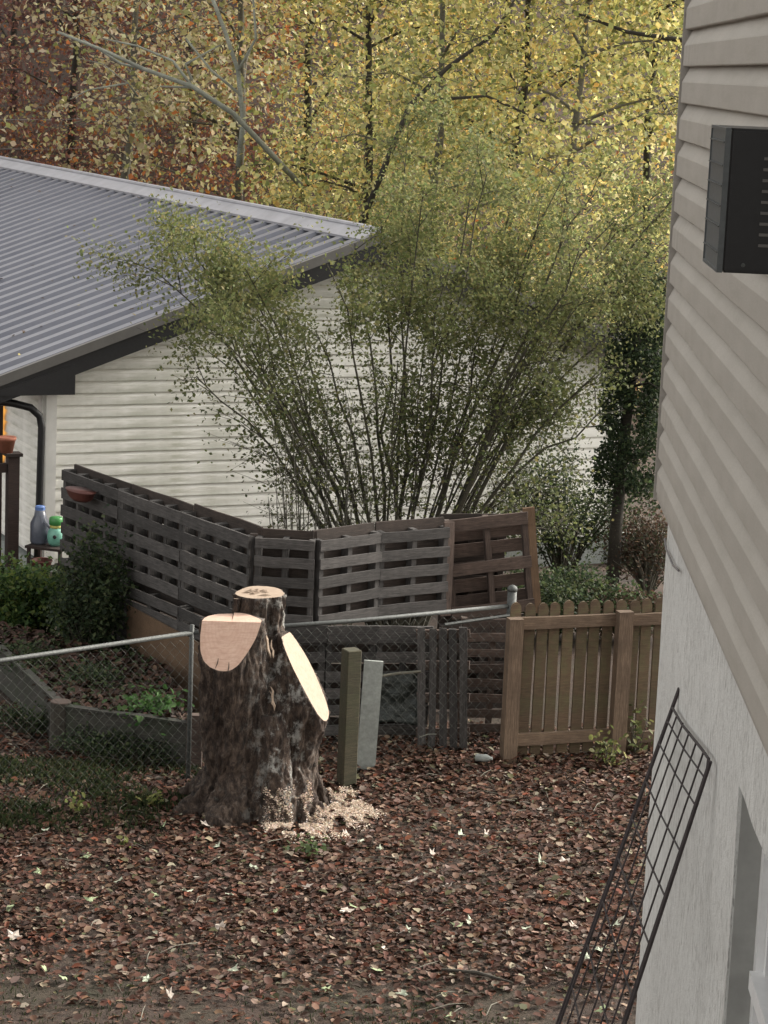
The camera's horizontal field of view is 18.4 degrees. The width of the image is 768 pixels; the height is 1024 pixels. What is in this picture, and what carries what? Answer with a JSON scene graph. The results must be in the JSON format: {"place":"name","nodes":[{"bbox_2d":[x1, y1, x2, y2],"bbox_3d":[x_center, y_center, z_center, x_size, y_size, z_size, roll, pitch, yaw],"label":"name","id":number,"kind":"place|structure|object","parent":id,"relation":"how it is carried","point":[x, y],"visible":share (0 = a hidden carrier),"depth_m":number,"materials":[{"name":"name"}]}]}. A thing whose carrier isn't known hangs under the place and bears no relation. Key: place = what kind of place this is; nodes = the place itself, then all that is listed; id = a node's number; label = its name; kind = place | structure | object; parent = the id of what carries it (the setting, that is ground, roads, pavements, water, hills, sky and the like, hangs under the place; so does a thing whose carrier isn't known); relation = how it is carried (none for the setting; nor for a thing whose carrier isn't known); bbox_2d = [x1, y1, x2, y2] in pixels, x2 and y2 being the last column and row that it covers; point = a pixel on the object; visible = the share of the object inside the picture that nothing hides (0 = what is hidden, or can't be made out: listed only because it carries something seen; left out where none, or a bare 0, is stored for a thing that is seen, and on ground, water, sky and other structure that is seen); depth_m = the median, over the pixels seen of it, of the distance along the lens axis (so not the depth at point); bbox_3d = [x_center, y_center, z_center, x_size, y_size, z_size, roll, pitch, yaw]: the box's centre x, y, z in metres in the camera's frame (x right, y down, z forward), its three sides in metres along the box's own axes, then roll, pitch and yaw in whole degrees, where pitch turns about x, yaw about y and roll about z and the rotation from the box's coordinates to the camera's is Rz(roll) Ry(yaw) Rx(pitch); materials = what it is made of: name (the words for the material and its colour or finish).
{"place":"outdoors","nodes":[
{"label":"outdoors","id":0,"kind":"place"},
{"bbox_2d":[0,626,653,1023],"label":"yard ground","id":1,"kind":"structure","parent":0,"point":[92,988],"depth_m":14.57,"materials":[{"name":"brown plant"}]},
{"bbox_2d":[7,929,21,939],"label":"fallen leaf","id":2,"kind":"object","parent":1,"relation":"on","point":[13,935],"visible":1,"depth_m":14.38,"materials":[{"name":"beige plant"}]},
{"bbox_2d":[0,699,49,737],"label":"weed clump","id":3,"kind":"object","parent":1,"relation":"on","point":[37,724],"visible":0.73,"depth_m":18.66,"materials":[{"name":"green plant"}]},
{"bbox_2d":[0,551,59,627],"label":"leafy shrub","id":4,"kind":"object","parent":1,"relation":"on","point":[17,567],"visible":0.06,"depth_m":21.81,"materials":[{"name":"green plant"}]},
{"bbox_2d":[0,548,110,647],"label":"leafy shrub","id":5,"kind":"object","parent":1,"relation":"on","point":[28,605],"visible":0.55,"depth_m":21.22,"materials":[{"name":"green plant"}]},
{"bbox_2d":[65,790,89,814],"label":"weed","id":6,"kind":"object","parent":1,"relation":"on","point":[79,803],"visible":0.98,"depth_m":16.88,"materials":[{"name":"green plant"}]},
{"bbox_2d":[36,504,138,656],"bbox_3d":[-2.567,0.715,20.295,0.860,1.573,0.813,8,12,28],"label":"leafy shrub","id":7,"kind":"object","parent":1,"relation":"on","point":[94,601],"visible":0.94,"depth_m":20.26,"materials":[{"name":"green plant"}]},
{"bbox_2d":[59,556,125,648],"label":"pallet","id":8,"kind":"object","parent":1,"relation":"on","point":[62,559],"visible":0.06,"depth_m":21.32,"materials":[{"name":"grey wood"}]},
{"bbox_2d":[60,464,130,568],"bbox_3d":[-2.554,0.052,20.971,0.146,0.790,1.094,-5,13,-34],"label":"pallet","id":9,"kind":"object","parent":8,"relation":"on","point":[106,487],"visible":0.63,"depth_m":20.96,"materials":[{"name":"grey wood"}]},
{"bbox_2d":[65,486,97,502],"bbox_3d":[-2.633,-0.181,20.798,0.279,0.164,0.440,-5,13,-34],"label":"hanging planter","id":10,"kind":"object","parent":9,"relation":"hanging from","point":[81,494],"visible":1,"depth_m":20.70,"materials":[{"name":"red plastic"}]},
{"bbox_2d":[43,720,147,759],"bbox_3d":[-2.211,1.780,18.116,0.835,0.326,0.384,2,11,0],"label":"weed clump","id":11,"kind":"object","parent":1,"relation":"on","point":[89,739],"visible":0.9,"depth_m":18.10,"materials":[{"name":"green plant"}]},
{"bbox_2d":[0,753,201,835],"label":"grass patch","id":12,"kind":"object","parent":1,"relation":"on","point":[60,771],"visible":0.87,"depth_m":17.26,"materials":[{"name":"green plant"}]},
{"bbox_2d":[0,642,201,768],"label":"raised bed","id":13,"kind":"object","parent":1,"relation":"on","point":[22,681],"visible":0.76,"depth_m":18.20,"materials":[{"name":"grey wood"}]},
{"bbox_2d":[24,639,145,706],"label":"bed soil","id":14,"kind":"structure","parent":13,"relation":"in","point":[89,687],"depth_m":19.60,"materials":[{"name":"brown soil"}]},
{"bbox_2d":[0,637,72,671],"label":"bed plant","id":15,"kind":"object","parent":14,"relation":"on","point":[29,650],"visible":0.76,"depth_m":19.63,"materials":[{"name":"green plant"}]},
{"bbox_2d":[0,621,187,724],"bbox_3d":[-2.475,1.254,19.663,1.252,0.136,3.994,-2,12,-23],"label":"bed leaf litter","id":16,"kind":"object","parent":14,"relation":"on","point":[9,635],"visible":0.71,"depth_m":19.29,"materials":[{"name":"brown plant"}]},
{"bbox_2d":[45,655,150,694],"bbox_3d":[-2.268,1.343,19.096,0.792,0.281,0.871,4,11,10],"label":"bed plant","id":17,"kind":"object","parent":14,"relation":"on","point":[95,673],"visible":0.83,"depth_m":19.02,"materials":[{"name":"green plant"}]},
{"bbox_2d":[102,684,193,735],"bbox_3d":[-1.798,1.482,18.218,0.746,0.332,0.724,2,11,0],"label":"fern","id":18,"kind":"object","parent":14,"relation":"on","point":[163,705],"visible":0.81,"depth_m":18.18,"materials":[{"name":"green plant"}]},
{"bbox_2d":[67,634,147,658],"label":"leafy shrub","id":19,"kind":"object","parent":1,"relation":"on","point":[119,647],"visible":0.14,"depth_m":20.28,"materials":[{"name":"green plant"}]},
{"bbox_2d":[116,835,135,847],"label":"weed","id":20,"kind":"object","parent":1,"relation":"on","point":[126,840],"visible":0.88,"depth_m":16.13,"materials":[{"name":"green plant"}]},
{"bbox_2d":[81,732,179,766],"bbox_3d":[-1.862,1.820,18.048,0.889,0.301,0.345,2,11,0],"label":"weed clump","id":21,"kind":"object","parent":1,"relation":"on","point":[156,755],"visible":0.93,"depth_m":18.01,"materials":[{"name":"green plant"}]},
{"bbox_2d":[116,579,190,648],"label":"pallet","id":22,"kind":"object","parent":1,"relation":"on","point":[153,601],"visible":0.36,"depth_m":20.15,"materials":[{"name":"grey wood"}]},
{"bbox_2d":[117,484,193,599],"bbox_3d":[-1.942,0.241,20.091,0.145,0.793,1.094,-5,13,-34],"label":"pallet","id":23,"kind":"object","parent":22,"relation":"on","point":[144,516],"visible":0.86,"depth_m":20.05,"materials":[{"name":"grey wood"}]},
{"bbox_2d":[135,790,175,808],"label":"weed","id":24,"kind":"object","parent":1,"relation":"on","point":[153,799],"visible":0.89,"depth_m":17.02,"materials":[{"name":"green plant"}]},
{"bbox_2d":[127,605,200,712],"bbox_3d":[-1.758,1.296,19.790,0.018,0.719,1.651,-5,13,-34],"label":"plywood sheet","id":25,"kind":"object","parent":1,"relation":"on","point":[140,624],"visible":0.3,"depth_m":19.84,"materials":[{"name":"brown wood"}]},
{"bbox_2d":[166,986,173,999],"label":"fallen leaf","id":26,"kind":"object","parent":1,"relation":"on","point":[170,993],"visible":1,"depth_m":13.60,"materials":[{"name":"beige plant"}]},
{"bbox_2d":[215,921,225,928],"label":"fallen leaf","id":27,"kind":"object","parent":1,"relation":"on","point":[221,924],"visible":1,"depth_m":14.68,"materials":[{"name":"beige plant"}]},
{"bbox_2d":[250,533,257,585],"bbox_3d":[-1.060,0.975,18.885,0.060,1.640,0.060,2,11,0],"label":"fence post","id":28,"kind":"object","parent":1,"relation":"on","point":[254,534],"visible":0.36,"depth_m":18.73,"materials":[{"name":"brown wood"}]},
{"bbox_2d":[178,605,213,641],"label":"pallet","id":29,"kind":"object","parent":28,"relation":"attached to","point":[187,616],"visible":0.13,"depth_m":19.61,"materials":[{"name":"grey wood"}]},
{"bbox_2d":[179,504,262,614],"bbox_3d":[-1.329,0.423,19.211,0.145,0.812,1.094,-5,13,-34],"label":"pallet","id":30,"kind":"object","parent":29,"relation":"on","point":[216,560],"visible":0.85,"depth_m":19.21,"materials":[{"name":"grey wood"}]},
{"bbox_2d":[168,586,345,828],"bbox_3d":[-0.913,1.562,16.910,1.558,1.917,1.237,2,11,0],"label":"tree stump","id":31,"kind":"object","parent":1,"relation":"on","point":[264,712],"visible":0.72,"depth_m":16.73,"materials":[{"name":"brown wood"}]},
{"bbox_2d":[0,585,517,813],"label":"chain link fence","id":32,"kind":"object","parent":1,"relation":"on","point":[512,590],"visible":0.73,"depth_m":17.51,"materials":[{"name":"metal"}]},
{"bbox_2d":[283,833,329,861],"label":"weed","id":33,"kind":"object","parent":1,"relation":"on","point":[314,845],"visible":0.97,"depth_m":16.16,"materials":[{"name":"green plant"}]},
{"bbox_2d":[285,625,327,689],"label":"pallet","id":34,"kind":"object","parent":1,"relation":"on","point":[312,653],"visible":0.16,"depth_m":18.74,"materials":[{"name":"grey wood"}]},
{"bbox_2d":[253,528,317,623],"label":"pallet","id":35,"kind":"object","parent":34,"relation":"on","point":[284,560],"visible":0.79,"depth_m":18.70,"materials":[{"name":"grey wood"}]},
{"bbox_2d":[0,939,629,1023],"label":"moss grass","id":36,"kind":"structure","parent":1,"relation":"on","point":[184,950],"depth_m":13.56,"materials":[{"name":"brown plant"}]},
{"bbox_2d":[226,378,412,625],"bbox_3d":[-0.595,0.048,21.297,1.618,2.720,1.410,2,11,0],"label":"bare twig bush","id":37,"kind":"object","parent":1,"relation":"on","point":[298,521],"visible":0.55,"depth_m":21.27,"materials":[{"name":"grey plant"}]},
{"bbox_2d":[257,779,385,842],"bbox_3d":[-0.440,2.034,16.988,0.957,0.280,1.618,2,11,0],"label":"sawdust","id":38,"kind":"object","parent":1,"relation":"on","point":[358,812],"visible":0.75,"depth_m":16.74,"materials":[{"name":"beige wood"}]},
{"bbox_2d":[339,907,353,911],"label":"fallen leaf","id":39,"kind":"object","parent":1,"relation":"on","point":[347,909],"visible":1,"depth_m":15.04,"materials":[{"name":"beige plant"}]},
{"bbox_2d":[336,647,361,788],"bbox_3d":[-0.261,1.537,17.645,0.115,1.060,0.115,-3,12,-27],"label":"wooden post","id":40,"kind":"object","parent":1,"relation":"on","point":[349,704],"visible":1,"depth_m":17.60,"materials":[{"name":"brown wood"}]},
{"bbox_2d":[324,625,378,735],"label":"pallet","id":41,"kind":"object","parent":1,"relation":"on","point":[365,634],"visible":0.45,"depth_m":18.83,"materials":[{"name":"grey wood"}]},
{"bbox_2d":[312,522,381,621],"bbox_3d":[-0.304,0.498,18.933,0.665,0.767,0.125,-7,14,-42],"label":"pallet","id":42,"kind":"object","parent":41,"relation":"on","point":[348,559],"visible":0.95,"depth_m":18.91,"materials":[{"name":"grey wood"}]},
{"bbox_2d":[357,660,382,770],"bbox_3d":[-0.111,1.567,18.182,0.147,0.863,0.037,4,5,0],"label":"concrete slab","id":43,"kind":"object","parent":1,"relation":"on","point":[370,709],"depth_m":18.16,"materials":[{"name":"grey concrete"}]},
{"bbox_2d":[66,75,674,625],"bbox_3d":[0.244,-1.320,21.760,6.035,5.453,3.546,-1,11,-16],"label":"multistem shrub","id":44,"kind":"object","parent":1,"relation":"on","point":[226,297],"visible":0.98,"depth_m":21.57,"materials":[{"name":"green plant"}]},
{"bbox_2d":[395,989,407,995],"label":"fallen leaf","id":45,"kind":"object","parent":1,"relation":"on","point":[403,992],"visible":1,"depth_m":13.78,"materials":[{"name":"beige plant"}]},
{"bbox_2d":[376,625,433,734],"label":"pallet","id":46,"kind":"object","parent":1,"relation":"on","point":[384,653],"visible":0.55,"depth_m":18.90,"materials":[{"name":"grey wood"}]},
{"bbox_2d":[375,517,454,615],"bbox_3d":[0.247,0.471,19.345,0.733,0.825,0.125,-4,12,-31],"label":"pallet","id":47,"kind":"object","parent":46,"relation":"on","point":[416,567],"visible":0.99,"depth_m":19.32,"materials":[{"name":"grey wood"}]},
{"bbox_2d":[416,626,469,751],"bbox_3d":[0.468,1.403,18.759,0.430,1.008,0.062,0,7,0],"label":"pallet","id":48,"kind":"object","parent":1,"relation":"on","point":[460,731],"visible":0.97,"depth_m":18.73,"materials":[{"name":"grey wood"}]},
{"bbox_2d":[379,672,416,724],"bbox_3d":[0.099,1.475,18.779,0.419,0.432,0.097,1,11,-9],"label":"plastic sheet","id":49,"kind":"object","parent":48,"relation":"hanging from","point":[406,711],"visible":0.74,"depth_m":18.79,"materials":[{"name":"black plastic"}]},
{"bbox_2d":[382,670,420,676],"bbox_3d":[0.111,1.280,18.684,0.365,0.076,0.022,2,11,-3],"label":"stick","id":50,"kind":"object","parent":48,"relation":"on","point":[400,673],"visible":0.69,"depth_m":18.68,"materials":[{"name":"grey wood"}]},
{"bbox_2d":[441,968,511,982],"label":"fallen branch","id":51,"kind":"object","parent":1,"relation":"on","point":[473,972],"visible":1,"depth_m":14.06,"materials":[{"name":"brown wood"}]},
{"bbox_2d":[436,613,522,709],"bbox_3d":[0.811,1.255,19.912,0.761,0.800,0.124,0,11,-15],"label":"pallet","id":52,"kind":"object","parent":1,"relation":"on","point":[476,660],"visible":0.18,"depth_m":19.86,"materials":[{"name":"grey wood"}]},
{"bbox_2d":[440,513,505,595],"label":"pallet","id":53,"kind":"object","parent":52,"relation":"on","point":[471,558],"visible":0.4,"depth_m":19.88,"materials":[{"name":"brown wood"}]},
{"bbox_2d":[444,507,540,619],"bbox_3d":[0.902,0.434,19.751,0.772,0.910,0.144,-6,12,-7],"label":"pallet","id":54,"kind":"object","parent":52,"relation":"on","point":[486,528],"visible":0.88,"depth_m":19.74,"materials":[{"name":"brown wood"}]},
{"bbox_2d":[457,616,505,731],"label":"pallet","id":55,"kind":"object","parent":1,"relation":"on","point":[489,683],"visible":0.4,"depth_m":19.09,"materials":[{"name":"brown wood"}]},
{"bbox_2d":[475,754,492,761],"bbox_3d":[0.779,1.915,18.440,0.135,0.060,0.060,2,10,20],"label":"drink bottle","id":56,"kind":"object","parent":1,"relation":"on","point":[483,757],"visible":1,"depth_m":18.42,"materials":[{"name":"plastic"}]},
{"bbox_2d":[499,597,662,762],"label":"picket gate","id":57,"kind":"structure","parent":1,"relation":"on","point":[515,736],"depth_m":18.67,"materials":[{"name":"brown wood"}]},
{"bbox_2d":[588,725,636,766],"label":"weed","id":58,"kind":"object","parent":1,"relation":"on","point":[606,750],"visible":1,"depth_m":18.50,"materials":[{"name":"green plant"}]},
{"bbox_2d":[627,700,653,753],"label":"weed","id":59,"kind":"object","parent":1,"relation":"on","point":[639,731],"visible":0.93,"depth_m":18.83,"materials":[{"name":"green plant"}]},
{"bbox_2d":[0,0,683,645],"bbox_3d":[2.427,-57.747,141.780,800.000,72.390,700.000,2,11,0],"label":"wooded hillside","id":60,"kind":"structure","parent":0,"point":[216,174],"depth_m":49.97,"materials":[{"name":"plant"}]},
{"bbox_2d":[0,451,22,573],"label":"porch railing","id":61,"kind":"object","parent":60,"relation":"on","point":[10,468],"visible":0.69,"depth_m":23.01,"materials":[{"name":"brown wood"}]},
{"bbox_2d":[0,435,15,453],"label":"flower pot","id":62,"kind":"object","parent":61,"relation":"on","point":[7,443],"visible":1,"depth_m":22.88,"materials":[{"name":"ceramic"}]},
{"bbox_2d":[25,543,70,581],"bbox_3d":[-3.262,0.621,23.086,0.400,0.606,0.280,6,11,20],"label":"plant stand","id":63,"kind":"object","parent":60,"relation":"on","point":[40,548],"visible":0.3,"depth_m":22.96,"materials":[{"name":"brown wood"}]},
{"bbox_2d":[30,505,49,544],"bbox_3d":[-3.336,0.124,23.071,0.226,0.370,0.215,2,11,0],"label":"water jug","id":64,"kind":"object","parent":63,"relation":"on","point":[39,526],"visible":1,"depth_m":23.02,"materials":[{"name":"plastic"}]},
{"bbox_2d":[31,557,52,575],"bbox_3d":[-3.341,0.535,23.065,0.230,0.150,0.230,2,11,0],"label":"flower pot","id":65,"kind":"object","parent":63,"relation":"on","point":[43,560],"visible":0.52,"depth_m":23.10,"materials":[{"name":"brown ceramic"}]},
{"bbox_2d":[47,516,62,546],"bbox_3d":[-3.187,0.185,22.995,0.170,0.290,0.172,2,11,0],"label":"figurine","id":66,"kind":"object","parent":63,"relation":"on","point":[54,535],"visible":0.77,"depth_m":22.93,"materials":[{"name":"green ceramic"}]},
{"bbox_2d":[0,116,151,119],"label":"utility wire","id":67,"kind":"object","parent":60,"relation":"on","point":[55,119],"visible":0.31,"depth_m":44.62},
{"bbox_2d":[27,146,135,149],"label":"utility wire","id":68,"kind":"object","parent":60,"relation":"on","point":[68,148],"visible":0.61,"depth_m":45.14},
{"bbox_2d":[0,0,183,111],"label":"autumn tree","id":69,"kind":"object","parent":60,"relation":"on","point":[13,31],"visible":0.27,"depth_m":49.23,"materials":[{"name":"yellow plant"}]},
{"bbox_2d":[0,0,192,168],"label":"autumn tree","id":70,"kind":"object","parent":60,"relation":"on","point":[75,65],"visible":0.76,"depth_m":45.38,"materials":[{"name":"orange plant"}]},
{"bbox_2d":[0,0,343,179],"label":"autumn tree","id":71,"kind":"object","parent":60,"relation":"on","point":[133,37],"visible":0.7,"depth_m":42.03,"materials":[{"name":"yellow plant"}]},
{"bbox_2d":[15,0,389,207],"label":"autumn tree","id":72,"kind":"object","parent":60,"relation":"on","point":[177,106],"visible":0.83,"depth_m":40.68,"materials":[{"name":"yellow plant"}]},
{"bbox_2d":[70,57,138,99],"bbox_3d":[-4.476,-6.900,37.809,1.090,0.671,0.426,2,11,0],"label":"tree limb","id":73,"kind":"object","parent":72,"relation":"attached to","point":[134,91],"visible":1,"depth_m":37.69,"materials":[{"name":"grey plant"}]},
{"bbox_2d":[185,0,256,166],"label":"tree limb","id":74,"kind":"object","parent":72,"relation":"attached to","point":[239,91],"visible":0.95,"depth_m":38.05,"materials":[{"name":"grey plant"}]},
{"bbox_2d":[32,0,398,155],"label":"autumn tree","id":75,"kind":"object","parent":60,"relation":"on","point":[266,56],"visible":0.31,"depth_m":46.18,"materials":[{"name":"yellow plant"}]},
{"bbox_2d":[105,0,551,262],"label":"autumn tree","id":76,"kind":"object","parent":60,"relation":"on","point":[367,18],"visible":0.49,"depth_m":39.04,"materials":[{"name":"yellow plant"}]},
{"bbox_2d":[0,156,660,571],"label":"white house","id":77,"kind":"structure","parent":60,"relation":"on","point":[84,382],"depth_m":24.62,"materials":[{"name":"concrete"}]},
{"bbox_2d":[0,406,2,462],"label":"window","id":78,"kind":"structure","parent":77,"relation":"in","point":[1,407],"depth_m":24.86,"materials":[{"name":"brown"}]},
{"bbox_2d":[0,179,194,354],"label":"roof leaf scatter","id":79,"kind":"object","parent":77,"relation":"on","point":[96,268],"visible":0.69,"depth_m":25.61,"materials":[{"name":"plant"}]},
{"bbox_2d":[0,1,676,414],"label":"understorey thicket","id":80,"kind":"object","parent":60,"relation":"on","point":[100,137],"visible":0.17,"depth_m":45.70,"materials":[{"name":"brown plant"}]},
{"bbox_2d":[184,0,495,197],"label":"autumn tree","id":81,"kind":"object","parent":60,"relation":"on","point":[312,87],"visible":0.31,"depth_m":45.01,"materials":[{"name":"yellow plant"}]},
{"bbox_2d":[224,0,646,318],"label":"autumn tree","id":82,"kind":"object","parent":60,"relation":"on","point":[435,160],"visible":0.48,"depth_m":36.87,"materials":[{"name":"yellow plant"}]},
{"bbox_2d":[57,31,302,187],"bbox_3d":[-3.189,-6.328,37.347,3.950,2.311,0.802,1,11,-6],"label":"tree limb","id":83,"kind":"object","parent":82,"relation":"attached to","point":[187,84],"visible":0.99,"depth_m":37.19,"materials":[{"name":"grey plant"}]},
{"bbox_2d":[358,0,607,223],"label":"tree limb","id":84,"kind":"object","parent":82,"relation":"attached to","point":[402,123],"visible":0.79,"depth_m":36.08,"materials":[{"name":"brown plant"}]},
{"bbox_2d":[278,0,680,282],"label":"autumn tree","id":85,"kind":"object","parent":60,"relation":"on","point":[525,90],"visible":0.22,"depth_m":40.48,"materials":[{"name":"yellow plant"}]},
{"bbox_2d":[504,0,511,33],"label":"autumn tree","id":86,"kind":"object","parent":60,"relation":"on","point":[510,19],"visible":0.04,"depth_m":54.77,"materials":[{"name":"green plant"}]},
{"bbox_2d":[368,0,683,324],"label":"autumn tree","id":87,"kind":"object","parent":60,"relation":"on","point":[576,110],"visible":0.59,"depth_m":35.87,"materials":[{"name":"yellow plant"}]},
{"bbox_2d":[579,13,681,42],"bbox_3d":[4.303,-7.179,35.478,2.908,0.522,0.119,4,11,9],"label":"tree limb","id":88,"kind":"object","parent":87,"relation":"attached to","point":[667,38],"visible":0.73,"depth_m":35.51,"materials":[{"name":"brown plant"}]},
{"bbox_2d":[447,0,684,318],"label":"autumn tree","id":89,"kind":"object","parent":60,"relation":"on","point":[647,54],"visible":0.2,"depth_m":38.18,"materials":[{"name":"yellow plant"}]},
{"bbox_2d":[482,426,652,580],"bbox_3d":[1.937,-0.141,25.196,1.852,1.826,1.328,2,11,0],"label":"laurel shrub","id":90,"kind":"object","parent":60,"relation":"on","point":[558,555],"visible":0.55,"depth_m":25.14,"materials":[{"name":"green plant"}]},
{"bbox_2d":[502,557,656,644],"bbox_3d":[1.645,0.825,22.870,1.720,0.768,1.997,12,15,43],"label":"green brush","id":91,"kind":"object","parent":60,"relation":"on","point":[561,591],"visible":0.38,"depth_m":22.70,"materials":[{"name":"green plant"}]},
{"bbox_2d":[563,579,662,640],"bbox_3d":[2.381,0.952,22.774,1.532,0.616,1.201,2,11,0],"label":"green brush","id":92,"kind":"object","parent":60,"relation":"on","point":[654,595],"visible":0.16,"depth_m":22.66,"materials":[{"name":"green plant"}]},
{"bbox_2d":[579,251,667,594],"bbox_3d":[2.600,-0.852,24.452,0.996,3.681,1.176,0,11,-12],"label":"ivy tree","id":93,"kind":"object","parent":60,"relation":"on","point":[621,477],"visible":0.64,"depth_m":24.25,"materials":[{"name":"green plant"}]},
{"bbox_2d":[588,497,667,594],"bbox_3d":[2.764,0.295,24.835,1.231,1.174,1.322,2,11,0],"label":"brown brush","id":94,"kind":"object","parent":60,"relation":"on","point":[643,547],"visible":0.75,"depth_m":24.72,"materials":[{"name":"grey plant"}]},
{"bbox_2d":[604,532,664,563],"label":"wall","id":95,"kind":"structure","parent":60,"relation":"on","point":[621,546],"depth_m":26.55,"materials":[{"name":"concrete"}]},
{"bbox_2d":[585,0,684,172],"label":"autumn tree","id":96,"kind":"object","parent":60,"relation":"on","point":[678,22],"visible":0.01,"depth_m":42.70,"materials":[{"name":"yellow plant"}]},
{"bbox_2d":[635,0,767,1023],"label":"taupe house","id":97,"kind":"structure","parent":60,"relation":"on","point":[707,962],"depth_m":6.88,"materials":[{"name":"plastic"}]},
{"bbox_2d":[555,687,711,1023],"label":"wire trellis","id":98,"kind":"object","parent":97,"relation":"attached to","point":[633,994],"visible":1,"depth_m":7.46,"materials":[{"name":"black metal"}]},
{"bbox_2d":[703,125,767,274],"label":"window air conditioner","id":99,"kind":"object","parent":97,"relation":"attached to","point":[736,231],"depth_m":4.97,"materials":[{"name":"black metal"}]},
{"bbox_2d":[748,849,767,1023],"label":"window","id":100,"kind":"structure","parent":97,"relation":"in","point":[758,978],"depth_m":6.21,"materials":[{"name":"white paint"}]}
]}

